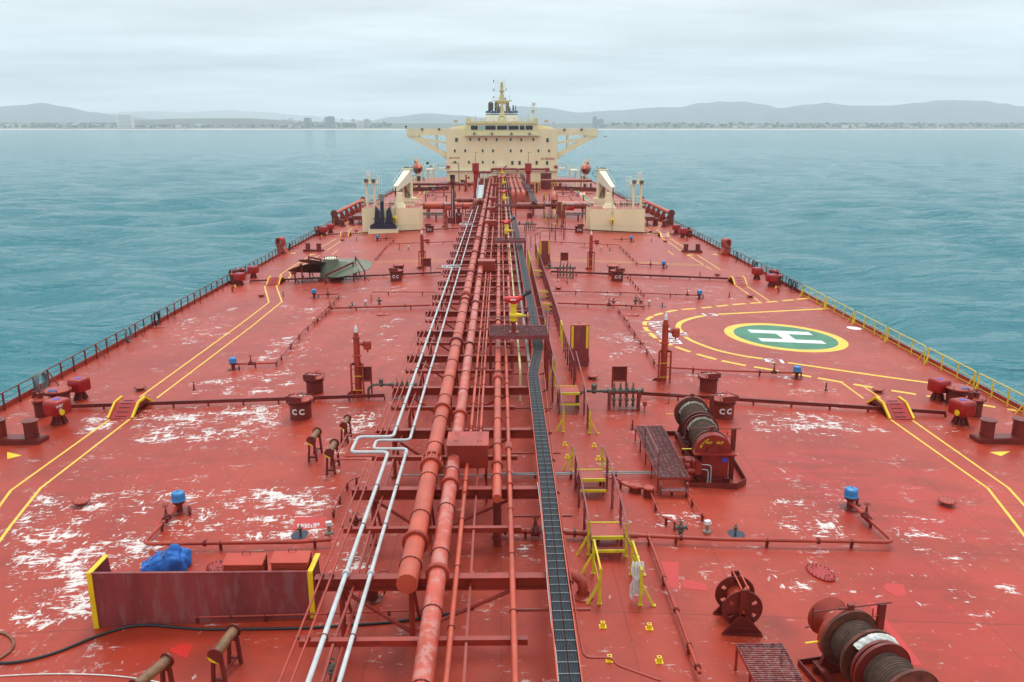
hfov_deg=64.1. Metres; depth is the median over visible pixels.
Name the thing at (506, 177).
grating platform
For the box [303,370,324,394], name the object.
tank hatch
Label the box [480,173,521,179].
railing
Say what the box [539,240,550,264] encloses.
shield plate
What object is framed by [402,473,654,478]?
deck pipe
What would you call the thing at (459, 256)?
light support
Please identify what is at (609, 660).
rail socket
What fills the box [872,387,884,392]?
round plug
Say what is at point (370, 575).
looped pipe
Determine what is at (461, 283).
pipe support
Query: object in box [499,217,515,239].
foam monitor
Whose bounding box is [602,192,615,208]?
jib rest
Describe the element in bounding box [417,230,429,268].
foam tower
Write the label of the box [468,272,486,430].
deck pipe
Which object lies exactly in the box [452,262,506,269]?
light support
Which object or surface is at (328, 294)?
deck pipe
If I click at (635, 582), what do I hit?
rope coil
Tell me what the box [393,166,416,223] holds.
deck crane
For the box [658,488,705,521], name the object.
deck pipe
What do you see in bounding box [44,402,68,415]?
access door
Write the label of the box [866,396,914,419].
walkway ramp
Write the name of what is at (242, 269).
tank hatch
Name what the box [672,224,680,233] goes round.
vent box
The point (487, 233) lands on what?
deck pipe
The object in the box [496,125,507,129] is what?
bridge window
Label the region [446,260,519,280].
pipe support
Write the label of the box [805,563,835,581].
manhole
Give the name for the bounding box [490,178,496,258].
deck pipe
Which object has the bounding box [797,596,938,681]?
mooring winch
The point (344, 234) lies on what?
walkway ramp
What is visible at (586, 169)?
lifeboat
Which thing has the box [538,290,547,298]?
stile step
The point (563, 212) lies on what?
foam tower
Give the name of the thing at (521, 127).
bridge window
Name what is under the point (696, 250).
bollard pair
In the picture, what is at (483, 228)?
pipe support
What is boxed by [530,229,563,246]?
stile rail
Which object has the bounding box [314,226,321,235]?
tank hatch
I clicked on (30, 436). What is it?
bollard pair
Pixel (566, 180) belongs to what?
manifold pipe
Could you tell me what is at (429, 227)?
tank hatch
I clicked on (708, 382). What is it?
tank hatch
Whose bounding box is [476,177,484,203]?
gangway
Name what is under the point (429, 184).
manifold pipe
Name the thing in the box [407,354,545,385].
pipe support
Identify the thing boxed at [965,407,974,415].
access door
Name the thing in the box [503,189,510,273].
deck pipe
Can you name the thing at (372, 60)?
sky
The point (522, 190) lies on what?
deck pipe
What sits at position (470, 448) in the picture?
cover box
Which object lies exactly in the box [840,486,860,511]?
tank vent
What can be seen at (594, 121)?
apartment tower
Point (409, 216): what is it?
crane house
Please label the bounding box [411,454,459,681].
deck pipe
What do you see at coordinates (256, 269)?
access door
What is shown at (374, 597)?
elbow vent
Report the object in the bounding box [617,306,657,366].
deck pipe
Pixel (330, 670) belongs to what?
valve
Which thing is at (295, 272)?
propeller trestle
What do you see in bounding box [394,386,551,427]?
pipe support
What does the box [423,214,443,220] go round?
manifold pipe
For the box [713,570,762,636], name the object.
cable reel
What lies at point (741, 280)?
walkway ramp
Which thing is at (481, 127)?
bridge window
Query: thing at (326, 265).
spare propeller
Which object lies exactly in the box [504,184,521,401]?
deck pipe
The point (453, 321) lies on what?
light support
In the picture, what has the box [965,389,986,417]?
tank hatch
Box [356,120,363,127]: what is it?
apartment tower
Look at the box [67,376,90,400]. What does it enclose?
vent box
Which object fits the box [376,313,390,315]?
manhole
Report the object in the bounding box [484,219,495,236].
cover box
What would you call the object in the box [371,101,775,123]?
hills
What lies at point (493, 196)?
pipe support
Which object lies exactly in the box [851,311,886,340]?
yellow rail panel
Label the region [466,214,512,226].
pipe support
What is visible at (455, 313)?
pipe support
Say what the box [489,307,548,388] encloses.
grating platform
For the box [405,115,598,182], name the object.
bridge house
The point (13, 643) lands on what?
deck hose
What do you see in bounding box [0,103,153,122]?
hills
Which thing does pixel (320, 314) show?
deck pipe
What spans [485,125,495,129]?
bridge window
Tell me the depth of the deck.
37.27 m
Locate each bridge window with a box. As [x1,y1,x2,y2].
[470,125,477,129]
[479,125,484,129]
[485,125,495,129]
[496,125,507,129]
[508,125,518,129]
[519,125,524,129]
[525,125,532,129]
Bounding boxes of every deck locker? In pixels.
[222,551,267,570]
[270,549,311,570]
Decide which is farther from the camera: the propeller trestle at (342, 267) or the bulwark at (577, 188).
the bulwark at (577, 188)
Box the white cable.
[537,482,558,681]
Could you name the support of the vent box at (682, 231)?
on the deck
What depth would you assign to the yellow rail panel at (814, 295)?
79.62 m
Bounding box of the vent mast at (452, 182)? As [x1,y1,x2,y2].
[447,174,457,223]
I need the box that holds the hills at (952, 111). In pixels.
[740,100,1023,122]
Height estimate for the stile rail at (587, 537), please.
1.601 m
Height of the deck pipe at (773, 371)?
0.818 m
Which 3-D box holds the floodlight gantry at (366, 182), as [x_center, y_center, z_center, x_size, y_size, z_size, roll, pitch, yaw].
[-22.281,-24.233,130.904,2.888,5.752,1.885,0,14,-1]
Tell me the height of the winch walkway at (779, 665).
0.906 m
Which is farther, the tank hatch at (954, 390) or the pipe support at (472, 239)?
the pipe support at (472, 239)
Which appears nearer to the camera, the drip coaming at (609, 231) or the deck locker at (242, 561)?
the deck locker at (242, 561)
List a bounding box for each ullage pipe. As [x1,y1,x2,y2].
[291,525,308,538]
[727,524,744,537]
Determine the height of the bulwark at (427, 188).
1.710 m
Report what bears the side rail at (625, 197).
on the deck
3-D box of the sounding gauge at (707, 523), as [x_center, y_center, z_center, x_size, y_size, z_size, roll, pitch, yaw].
[7.523,7.146,31.520,0.330,0.510,0.312,-5,15,-17]
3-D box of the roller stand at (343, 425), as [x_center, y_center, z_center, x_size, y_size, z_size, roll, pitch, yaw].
[-8.328,4.433,41.036,0.416,1.180,1.152,0,14,-1]
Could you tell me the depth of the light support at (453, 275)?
74.43 m
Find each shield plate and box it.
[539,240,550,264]
[556,202,562,216]
[570,324,589,365]
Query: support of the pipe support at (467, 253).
on the deck
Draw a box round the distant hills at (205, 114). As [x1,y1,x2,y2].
[111,110,358,121]
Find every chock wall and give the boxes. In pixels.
[330,197,365,224]
[637,196,674,223]
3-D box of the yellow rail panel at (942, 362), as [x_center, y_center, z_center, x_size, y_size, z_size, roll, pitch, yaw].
[29.450,1.764,55.360,0.418,1.208,6.051,0,14,-1]
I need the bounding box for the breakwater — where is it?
[86,553,322,628]
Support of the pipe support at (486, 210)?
on the deck
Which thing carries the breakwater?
on the deck
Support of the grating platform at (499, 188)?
on the deck
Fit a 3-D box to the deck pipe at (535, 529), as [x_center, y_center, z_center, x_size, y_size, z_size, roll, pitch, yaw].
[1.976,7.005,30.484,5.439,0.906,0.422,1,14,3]
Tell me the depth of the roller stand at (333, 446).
36.94 m
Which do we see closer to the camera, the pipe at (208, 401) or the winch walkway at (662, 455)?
the winch walkway at (662, 455)
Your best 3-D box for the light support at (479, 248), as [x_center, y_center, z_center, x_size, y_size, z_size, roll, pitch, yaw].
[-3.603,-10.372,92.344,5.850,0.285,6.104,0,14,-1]
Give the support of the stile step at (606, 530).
on the deck
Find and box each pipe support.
[314,572,590,636]
[351,486,572,544]
[376,427,560,476]
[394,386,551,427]
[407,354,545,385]
[417,330,531,363]
[425,310,526,340]
[432,294,526,319]
[438,281,522,305]
[442,270,521,292]
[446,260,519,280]
[450,251,518,269]
[453,244,516,259]
[456,237,515,250]
[458,232,514,243]
[460,226,512,242]
[462,222,510,236]
[464,218,512,231]
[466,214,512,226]
[467,210,511,221]
[469,207,514,217]
[473,196,509,203]
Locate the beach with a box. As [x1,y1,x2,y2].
[0,129,1023,129]
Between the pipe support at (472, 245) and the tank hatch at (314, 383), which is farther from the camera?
the pipe support at (472, 245)
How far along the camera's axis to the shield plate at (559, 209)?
149.73 m
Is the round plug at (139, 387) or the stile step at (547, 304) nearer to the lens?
the round plug at (139, 387)
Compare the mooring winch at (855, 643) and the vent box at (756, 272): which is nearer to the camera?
the mooring winch at (855, 643)
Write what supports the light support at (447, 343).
attached to the deck pipe at (415, 539)
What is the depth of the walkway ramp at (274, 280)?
87.42 m
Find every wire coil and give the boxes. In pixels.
[33,372,48,391]
[124,327,131,341]
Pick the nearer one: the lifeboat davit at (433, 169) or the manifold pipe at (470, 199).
the manifold pipe at (470, 199)
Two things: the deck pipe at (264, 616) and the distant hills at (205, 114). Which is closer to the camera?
the deck pipe at (264, 616)
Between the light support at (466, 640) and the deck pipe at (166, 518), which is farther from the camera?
the deck pipe at (166, 518)
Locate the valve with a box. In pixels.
[327,657,338,680]
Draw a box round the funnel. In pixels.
[486,101,517,120]
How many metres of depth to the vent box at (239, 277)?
87.44 m
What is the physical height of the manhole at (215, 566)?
0.161 m
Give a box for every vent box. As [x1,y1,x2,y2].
[42,396,71,425]
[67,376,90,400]
[233,272,245,285]
[247,265,258,277]
[319,226,327,235]
[326,224,334,232]
[661,219,668,226]
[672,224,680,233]
[679,228,687,237]
[751,267,762,279]
[766,273,777,286]
[927,377,950,401]
[948,397,976,426]
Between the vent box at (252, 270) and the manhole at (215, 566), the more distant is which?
the vent box at (252, 270)
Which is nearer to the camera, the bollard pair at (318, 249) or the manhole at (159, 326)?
the manhole at (159, 326)
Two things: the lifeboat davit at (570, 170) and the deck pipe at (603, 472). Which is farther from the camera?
the lifeboat davit at (570, 170)
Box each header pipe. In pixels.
[478,171,490,178]
[490,167,549,171]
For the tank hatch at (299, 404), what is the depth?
44.28 m
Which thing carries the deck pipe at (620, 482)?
on the deck
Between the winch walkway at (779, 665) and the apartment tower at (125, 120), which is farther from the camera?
the apartment tower at (125, 120)
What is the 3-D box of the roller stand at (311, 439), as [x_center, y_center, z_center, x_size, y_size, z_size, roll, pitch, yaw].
[-9.394,4.939,38.980,0.465,1.319,1.287,0,14,0]
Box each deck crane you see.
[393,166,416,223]
[592,167,614,230]
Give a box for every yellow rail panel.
[800,285,825,305]
[823,297,853,321]
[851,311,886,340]
[884,328,925,361]
[924,348,975,387]
[975,373,1023,415]
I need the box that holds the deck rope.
[0,673,158,681]
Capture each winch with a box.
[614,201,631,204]
[665,392,746,488]
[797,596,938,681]
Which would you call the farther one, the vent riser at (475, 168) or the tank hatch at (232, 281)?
the vent riser at (475, 168)
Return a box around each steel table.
[352,213,361,224]
[645,213,654,225]
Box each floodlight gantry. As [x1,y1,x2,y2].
[362,171,381,207]
[625,172,644,208]
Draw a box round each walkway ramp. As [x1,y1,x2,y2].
[107,396,153,418]
[266,276,285,284]
[340,231,351,236]
[658,232,669,237]
[727,276,746,284]
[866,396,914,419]
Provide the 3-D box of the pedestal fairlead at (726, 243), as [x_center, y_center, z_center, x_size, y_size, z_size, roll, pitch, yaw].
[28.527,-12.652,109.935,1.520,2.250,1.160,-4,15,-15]
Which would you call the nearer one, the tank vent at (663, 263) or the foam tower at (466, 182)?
the tank vent at (663, 263)
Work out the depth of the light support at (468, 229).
110.05 m
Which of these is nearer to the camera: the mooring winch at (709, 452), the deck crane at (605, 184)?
the mooring winch at (709, 452)
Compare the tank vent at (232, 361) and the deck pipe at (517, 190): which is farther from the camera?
the deck pipe at (517, 190)
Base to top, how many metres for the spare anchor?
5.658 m
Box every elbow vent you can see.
[367,571,388,604]
[570,567,593,601]
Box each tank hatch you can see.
[31,390,49,417]
[43,384,71,400]
[228,269,238,283]
[235,267,245,272]
[285,391,313,420]
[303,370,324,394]
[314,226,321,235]
[389,267,402,280]
[393,263,403,268]
[425,223,433,232]
[574,224,583,232]
[607,263,619,272]
[609,268,624,281]
[685,227,692,236]
[697,369,720,392]
[709,391,738,419]
[770,270,782,284]
[945,382,975,403]
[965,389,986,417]
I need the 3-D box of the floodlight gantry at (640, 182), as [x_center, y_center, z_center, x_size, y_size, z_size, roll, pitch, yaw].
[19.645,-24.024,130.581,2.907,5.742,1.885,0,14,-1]
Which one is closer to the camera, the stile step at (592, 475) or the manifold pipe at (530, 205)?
the stile step at (592, 475)
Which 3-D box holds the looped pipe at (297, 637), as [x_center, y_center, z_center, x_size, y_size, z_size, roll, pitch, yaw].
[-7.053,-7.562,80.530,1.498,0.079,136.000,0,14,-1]
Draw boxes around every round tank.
[629,482,641,493]
[643,484,654,498]
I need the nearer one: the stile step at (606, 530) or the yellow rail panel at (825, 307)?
the stile step at (606, 530)
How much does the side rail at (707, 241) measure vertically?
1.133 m
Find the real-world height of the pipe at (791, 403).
1.136 m
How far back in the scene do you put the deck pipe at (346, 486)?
34.36 m
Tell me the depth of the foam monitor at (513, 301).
47.80 m
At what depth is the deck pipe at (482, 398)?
45.08 m
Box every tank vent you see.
[171,490,192,515]
[228,356,239,370]
[310,288,318,297]
[661,261,667,267]
[696,290,703,298]
[791,365,802,379]
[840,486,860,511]
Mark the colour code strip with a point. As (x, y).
(571, 208)
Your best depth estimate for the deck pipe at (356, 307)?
71.96 m
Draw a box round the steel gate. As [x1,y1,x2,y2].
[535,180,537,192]
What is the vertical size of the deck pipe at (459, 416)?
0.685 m
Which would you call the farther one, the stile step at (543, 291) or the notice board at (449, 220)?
the notice board at (449, 220)
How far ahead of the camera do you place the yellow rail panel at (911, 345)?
60.94 m
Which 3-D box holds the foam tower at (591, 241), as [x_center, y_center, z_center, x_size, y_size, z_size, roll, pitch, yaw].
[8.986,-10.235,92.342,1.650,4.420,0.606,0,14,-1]
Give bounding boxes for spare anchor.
[370,193,396,228]
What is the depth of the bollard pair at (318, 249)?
111.87 m
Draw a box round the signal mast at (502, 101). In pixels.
[493,80,511,120]
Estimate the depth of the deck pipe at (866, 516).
30.59 m
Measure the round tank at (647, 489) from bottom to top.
0.465 m
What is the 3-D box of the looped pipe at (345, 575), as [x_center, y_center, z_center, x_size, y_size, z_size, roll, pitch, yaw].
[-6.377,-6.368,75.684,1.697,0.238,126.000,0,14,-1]
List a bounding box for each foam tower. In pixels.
[347,325,370,393]
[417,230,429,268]
[442,202,449,226]
[464,174,469,190]
[560,201,568,226]
[585,231,598,269]
[653,312,679,382]
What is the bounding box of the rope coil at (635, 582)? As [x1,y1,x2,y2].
[629,561,644,598]
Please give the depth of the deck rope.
23.67 m
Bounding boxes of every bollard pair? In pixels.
[0,417,48,444]
[303,243,323,251]
[337,219,345,226]
[681,243,701,252]
[969,416,1023,444]
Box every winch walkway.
[634,426,689,497]
[734,643,803,681]
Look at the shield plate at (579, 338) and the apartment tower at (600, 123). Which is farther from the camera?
the apartment tower at (600, 123)
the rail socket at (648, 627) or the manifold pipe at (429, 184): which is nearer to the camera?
the rail socket at (648, 627)
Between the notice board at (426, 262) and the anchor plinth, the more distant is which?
the anchor plinth
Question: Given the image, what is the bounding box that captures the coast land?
[0,118,1023,128]
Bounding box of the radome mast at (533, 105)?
[530,101,536,119]
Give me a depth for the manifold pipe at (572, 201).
153.53 m
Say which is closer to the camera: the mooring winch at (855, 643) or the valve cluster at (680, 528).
the mooring winch at (855, 643)
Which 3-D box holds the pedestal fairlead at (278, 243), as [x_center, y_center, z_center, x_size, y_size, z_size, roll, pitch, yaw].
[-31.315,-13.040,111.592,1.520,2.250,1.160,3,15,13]
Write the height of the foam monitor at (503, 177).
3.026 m
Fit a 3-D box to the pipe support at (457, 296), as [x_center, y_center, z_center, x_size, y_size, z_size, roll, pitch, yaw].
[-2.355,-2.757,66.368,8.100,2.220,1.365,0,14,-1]
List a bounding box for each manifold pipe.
[413,183,472,190]
[415,202,456,216]
[415,202,471,217]
[416,201,456,215]
[423,212,443,215]
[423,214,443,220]
[455,197,475,213]
[516,202,544,215]
[541,179,591,190]
[545,201,591,216]
[549,201,590,215]
[551,202,592,217]
[565,212,584,220]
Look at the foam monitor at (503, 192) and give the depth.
132.14 m
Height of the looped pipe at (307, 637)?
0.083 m
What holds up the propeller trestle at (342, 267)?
on the deck
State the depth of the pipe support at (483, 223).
119.08 m
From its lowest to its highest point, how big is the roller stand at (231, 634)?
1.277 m
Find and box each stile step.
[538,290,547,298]
[541,302,551,311]
[557,385,579,409]
[577,469,605,493]
[590,522,624,552]
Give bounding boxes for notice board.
[355,365,372,393]
[422,258,430,271]
[447,218,452,227]
[527,213,531,218]
[560,252,568,264]
[611,365,627,394]
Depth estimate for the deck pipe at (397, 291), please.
78.16 m
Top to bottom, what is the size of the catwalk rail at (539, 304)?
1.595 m
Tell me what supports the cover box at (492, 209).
on the deck
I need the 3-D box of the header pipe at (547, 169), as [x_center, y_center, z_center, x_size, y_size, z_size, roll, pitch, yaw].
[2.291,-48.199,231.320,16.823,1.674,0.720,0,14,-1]
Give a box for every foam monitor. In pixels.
[499,187,510,204]
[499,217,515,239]
[500,174,508,187]
[500,289,530,332]
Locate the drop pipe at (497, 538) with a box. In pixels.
[492,501,502,546]
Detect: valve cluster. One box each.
[349,512,361,525]
[675,519,687,534]
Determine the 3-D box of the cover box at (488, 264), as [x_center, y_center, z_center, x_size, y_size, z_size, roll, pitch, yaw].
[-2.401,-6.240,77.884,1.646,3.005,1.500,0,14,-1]
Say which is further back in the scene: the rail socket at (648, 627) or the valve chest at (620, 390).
the valve chest at (620, 390)
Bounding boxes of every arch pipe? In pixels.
[472,198,484,205]
[551,191,557,206]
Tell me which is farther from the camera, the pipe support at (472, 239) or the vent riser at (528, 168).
the vent riser at (528, 168)
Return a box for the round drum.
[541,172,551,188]
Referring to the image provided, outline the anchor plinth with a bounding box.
[368,228,398,233]
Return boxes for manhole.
[151,325,165,327]
[206,560,223,570]
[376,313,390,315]
[625,313,638,315]
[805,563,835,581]
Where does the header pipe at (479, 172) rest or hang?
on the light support
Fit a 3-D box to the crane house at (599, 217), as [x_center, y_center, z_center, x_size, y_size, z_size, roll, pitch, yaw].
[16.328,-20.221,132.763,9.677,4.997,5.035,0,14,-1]
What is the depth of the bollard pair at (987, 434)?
42.73 m
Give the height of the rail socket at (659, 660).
0.176 m
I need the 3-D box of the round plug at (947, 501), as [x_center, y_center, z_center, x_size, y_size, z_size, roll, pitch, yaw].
[18.615,6.895,35.027,0.740,0.270,0.740,0,14,-1]
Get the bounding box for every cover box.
[446,431,488,501]
[478,259,494,287]
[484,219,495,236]
[487,206,494,217]
[489,197,496,203]
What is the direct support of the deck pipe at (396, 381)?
on the pipe support at (447, 333)
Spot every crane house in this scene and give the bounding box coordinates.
[361,199,422,231]
[583,200,645,231]
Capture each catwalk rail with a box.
[527,249,555,385]
[535,242,574,384]
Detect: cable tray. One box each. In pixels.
[511,216,543,350]
[520,174,537,201]
[527,348,582,681]
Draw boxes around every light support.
[299,582,527,681]
[343,493,521,573]
[372,434,517,486]
[391,391,514,427]
[406,359,512,385]
[417,334,509,354]
[425,314,507,329]
[432,298,507,310]
[438,284,506,293]
[443,272,507,280]
[451,254,505,259]
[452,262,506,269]
[454,246,505,250]
[461,228,503,231]
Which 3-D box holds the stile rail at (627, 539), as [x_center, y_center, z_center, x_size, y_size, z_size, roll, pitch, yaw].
[4.297,6.448,31.451,0.612,1.601,10.945,0,14,-1]
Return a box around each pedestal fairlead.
[275,237,288,253]
[718,238,731,254]
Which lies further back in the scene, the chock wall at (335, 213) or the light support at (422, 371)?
the chock wall at (335, 213)
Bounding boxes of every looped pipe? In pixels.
[278,205,470,681]
[290,207,471,681]
[305,209,472,681]
[337,205,478,681]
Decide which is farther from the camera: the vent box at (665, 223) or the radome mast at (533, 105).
the radome mast at (533, 105)
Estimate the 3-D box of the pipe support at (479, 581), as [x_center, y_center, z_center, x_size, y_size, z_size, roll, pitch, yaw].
[-1.725,7.833,24.790,8.100,2.220,1.365,0,14,-1]
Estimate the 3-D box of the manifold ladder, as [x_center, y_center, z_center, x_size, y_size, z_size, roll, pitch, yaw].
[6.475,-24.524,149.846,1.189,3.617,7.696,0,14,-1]
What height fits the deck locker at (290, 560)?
2.062 m
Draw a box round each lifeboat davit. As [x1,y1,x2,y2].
[413,158,436,186]
[567,159,589,186]
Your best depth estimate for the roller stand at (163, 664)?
22.17 m
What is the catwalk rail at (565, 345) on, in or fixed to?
on the deck
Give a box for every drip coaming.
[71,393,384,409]
[249,272,441,282]
[327,228,458,234]
[538,227,680,235]
[551,271,727,279]
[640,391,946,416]
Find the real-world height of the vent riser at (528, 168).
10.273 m
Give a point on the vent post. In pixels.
(458, 216)
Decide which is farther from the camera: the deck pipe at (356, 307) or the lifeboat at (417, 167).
the lifeboat at (417, 167)
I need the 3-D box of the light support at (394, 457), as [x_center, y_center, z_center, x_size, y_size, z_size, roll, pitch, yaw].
[-2.702,4.757,32.947,5.850,0.285,6.104,0,14,-1]
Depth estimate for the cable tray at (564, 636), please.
24.65 m
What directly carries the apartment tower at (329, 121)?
on the coast land
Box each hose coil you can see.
[153,312,159,325]
[788,278,795,289]
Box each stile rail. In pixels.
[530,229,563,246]
[543,210,555,232]
[548,355,564,431]
[552,208,564,237]
[562,444,601,604]
[575,351,598,433]
[600,446,655,606]
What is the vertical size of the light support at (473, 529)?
0.285 m
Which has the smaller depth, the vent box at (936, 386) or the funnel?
the vent box at (936, 386)
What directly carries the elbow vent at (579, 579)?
on the deck
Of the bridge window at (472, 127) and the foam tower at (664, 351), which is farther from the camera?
the bridge window at (472, 127)
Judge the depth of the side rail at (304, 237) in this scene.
122.28 m
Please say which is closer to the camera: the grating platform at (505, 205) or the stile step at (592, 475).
the stile step at (592, 475)
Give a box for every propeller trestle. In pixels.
[294,263,306,283]
[308,256,321,276]
[325,262,358,283]
[355,256,369,280]
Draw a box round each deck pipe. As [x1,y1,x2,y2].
[144,504,330,549]
[191,609,421,623]
[235,308,329,367]
[312,307,327,322]
[315,288,339,304]
[328,303,437,309]
[331,476,362,516]
[331,533,377,681]
[370,291,438,299]
[375,330,418,432]
[379,235,453,244]
[396,176,491,593]
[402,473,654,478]
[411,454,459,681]
[443,463,468,681]
[452,177,493,430]
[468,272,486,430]
[475,273,488,430]
[478,272,491,430]
[484,192,492,258]
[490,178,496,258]
[491,179,502,502]
[501,194,506,348]
[502,471,654,477]
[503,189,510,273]
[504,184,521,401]
[504,348,518,681]
[504,517,637,540]
[505,179,530,410]
[507,276,513,371]
[508,174,514,203]
[512,174,519,201]
[515,174,524,201]
[539,368,660,681]
[550,241,662,266]
[553,289,697,296]
[558,292,645,308]
[599,476,642,488]
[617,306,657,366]
[627,274,644,296]
[638,502,892,548]
[646,532,701,674]
[650,492,678,529]
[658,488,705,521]
[667,363,794,375]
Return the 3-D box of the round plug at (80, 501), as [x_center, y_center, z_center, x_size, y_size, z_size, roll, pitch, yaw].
[-18.435,6.896,35.034,0.740,0.270,0.740,0,14,-1]
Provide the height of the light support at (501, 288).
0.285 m
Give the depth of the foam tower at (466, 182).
217.45 m
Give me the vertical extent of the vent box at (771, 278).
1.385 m
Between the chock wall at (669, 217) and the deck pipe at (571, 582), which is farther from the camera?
the chock wall at (669, 217)
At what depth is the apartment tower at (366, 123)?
4866.69 m
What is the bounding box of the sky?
[0,0,1023,120]
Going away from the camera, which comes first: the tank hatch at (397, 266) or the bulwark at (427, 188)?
the tank hatch at (397, 266)
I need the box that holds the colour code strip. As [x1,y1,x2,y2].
[567,203,573,209]
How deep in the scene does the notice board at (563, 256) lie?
92.93 m
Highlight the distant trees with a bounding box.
[0,122,1023,127]
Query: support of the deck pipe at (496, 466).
on the pipe support
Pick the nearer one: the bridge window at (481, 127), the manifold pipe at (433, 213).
the manifold pipe at (433, 213)
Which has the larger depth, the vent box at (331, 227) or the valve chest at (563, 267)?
the vent box at (331, 227)
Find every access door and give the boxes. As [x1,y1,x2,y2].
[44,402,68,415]
[68,380,88,391]
[234,274,244,279]
[248,267,257,272]
[942,384,949,392]
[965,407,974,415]
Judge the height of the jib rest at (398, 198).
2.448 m
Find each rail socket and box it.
[599,621,606,628]
[605,654,612,662]
[645,623,652,630]
[655,655,663,663]
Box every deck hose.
[0,609,471,663]
[0,631,14,658]
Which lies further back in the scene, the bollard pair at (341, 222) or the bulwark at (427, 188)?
the bulwark at (427, 188)
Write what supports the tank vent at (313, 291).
on the deck
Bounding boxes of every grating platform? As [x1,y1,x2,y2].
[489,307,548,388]
[493,228,525,259]
[495,197,515,217]
[497,173,524,182]
[497,182,533,203]
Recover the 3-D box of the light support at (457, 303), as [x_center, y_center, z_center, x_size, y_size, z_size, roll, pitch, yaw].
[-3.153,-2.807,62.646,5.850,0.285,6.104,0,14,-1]
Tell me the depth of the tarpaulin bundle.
28.86 m
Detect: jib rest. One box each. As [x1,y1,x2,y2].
[392,192,405,207]
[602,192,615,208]
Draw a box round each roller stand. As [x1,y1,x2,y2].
[128,652,173,681]
[207,623,242,681]
[306,427,322,461]
[324,438,340,474]
[339,414,351,443]
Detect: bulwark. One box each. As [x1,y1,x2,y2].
[393,186,448,191]
[554,186,595,190]
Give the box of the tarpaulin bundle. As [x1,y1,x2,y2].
[140,544,191,570]
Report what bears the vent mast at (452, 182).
on the deck
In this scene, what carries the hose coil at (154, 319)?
hanging from the side rail at (61, 367)
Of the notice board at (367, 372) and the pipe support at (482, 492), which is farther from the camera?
the notice board at (367, 372)
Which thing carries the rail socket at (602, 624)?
on the deck
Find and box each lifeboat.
[412,161,421,173]
[581,162,591,174]
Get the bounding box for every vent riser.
[472,152,478,193]
[525,152,531,194]
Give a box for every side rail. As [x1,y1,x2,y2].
[0,246,286,410]
[286,219,334,248]
[369,188,392,205]
[614,190,638,204]
[670,219,720,250]
[730,248,803,291]
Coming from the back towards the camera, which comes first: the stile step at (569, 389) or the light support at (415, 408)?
the stile step at (569, 389)
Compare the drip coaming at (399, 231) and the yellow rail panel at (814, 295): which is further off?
the drip coaming at (399, 231)
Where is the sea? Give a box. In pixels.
[0,130,1023,406]
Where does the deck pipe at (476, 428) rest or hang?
on the pipe support at (447, 333)
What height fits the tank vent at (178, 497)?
1.001 m
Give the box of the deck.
[0,177,1023,681]
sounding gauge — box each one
[325,520,332,534]
[703,519,711,533]
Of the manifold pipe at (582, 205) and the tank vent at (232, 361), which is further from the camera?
the manifold pipe at (582, 205)
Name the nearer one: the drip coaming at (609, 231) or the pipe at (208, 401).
the pipe at (208, 401)
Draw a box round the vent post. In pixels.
[456,207,461,222]
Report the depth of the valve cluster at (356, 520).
31.62 m
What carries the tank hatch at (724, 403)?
on the deck
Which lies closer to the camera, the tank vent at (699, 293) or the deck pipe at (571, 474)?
the deck pipe at (571, 474)
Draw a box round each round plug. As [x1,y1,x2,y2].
[71,496,90,506]
[134,385,145,390]
[587,373,598,379]
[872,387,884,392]
[938,496,956,506]
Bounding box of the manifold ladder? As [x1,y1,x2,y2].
[543,195,551,218]
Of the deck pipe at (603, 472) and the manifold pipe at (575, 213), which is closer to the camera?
the deck pipe at (603, 472)
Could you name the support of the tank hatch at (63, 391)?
on the deck
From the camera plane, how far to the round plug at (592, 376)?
50.79 m
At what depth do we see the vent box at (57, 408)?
45.15 m
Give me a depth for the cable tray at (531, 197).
176.80 m
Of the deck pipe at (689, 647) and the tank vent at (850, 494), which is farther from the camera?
the tank vent at (850, 494)
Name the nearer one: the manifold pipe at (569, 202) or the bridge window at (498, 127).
the manifold pipe at (569, 202)
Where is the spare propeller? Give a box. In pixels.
[288,256,372,278]
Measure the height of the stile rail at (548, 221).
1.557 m
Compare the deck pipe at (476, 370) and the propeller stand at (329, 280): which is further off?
the propeller stand at (329, 280)
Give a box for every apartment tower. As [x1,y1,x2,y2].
[116,114,134,127]
[304,118,311,127]
[325,116,334,127]
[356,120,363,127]
[363,119,369,127]
[592,116,596,127]
[597,119,603,127]
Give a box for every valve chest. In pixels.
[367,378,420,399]
[517,221,537,230]
[540,263,576,277]
[575,382,646,409]
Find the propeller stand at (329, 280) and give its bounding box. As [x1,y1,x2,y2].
[318,277,344,281]

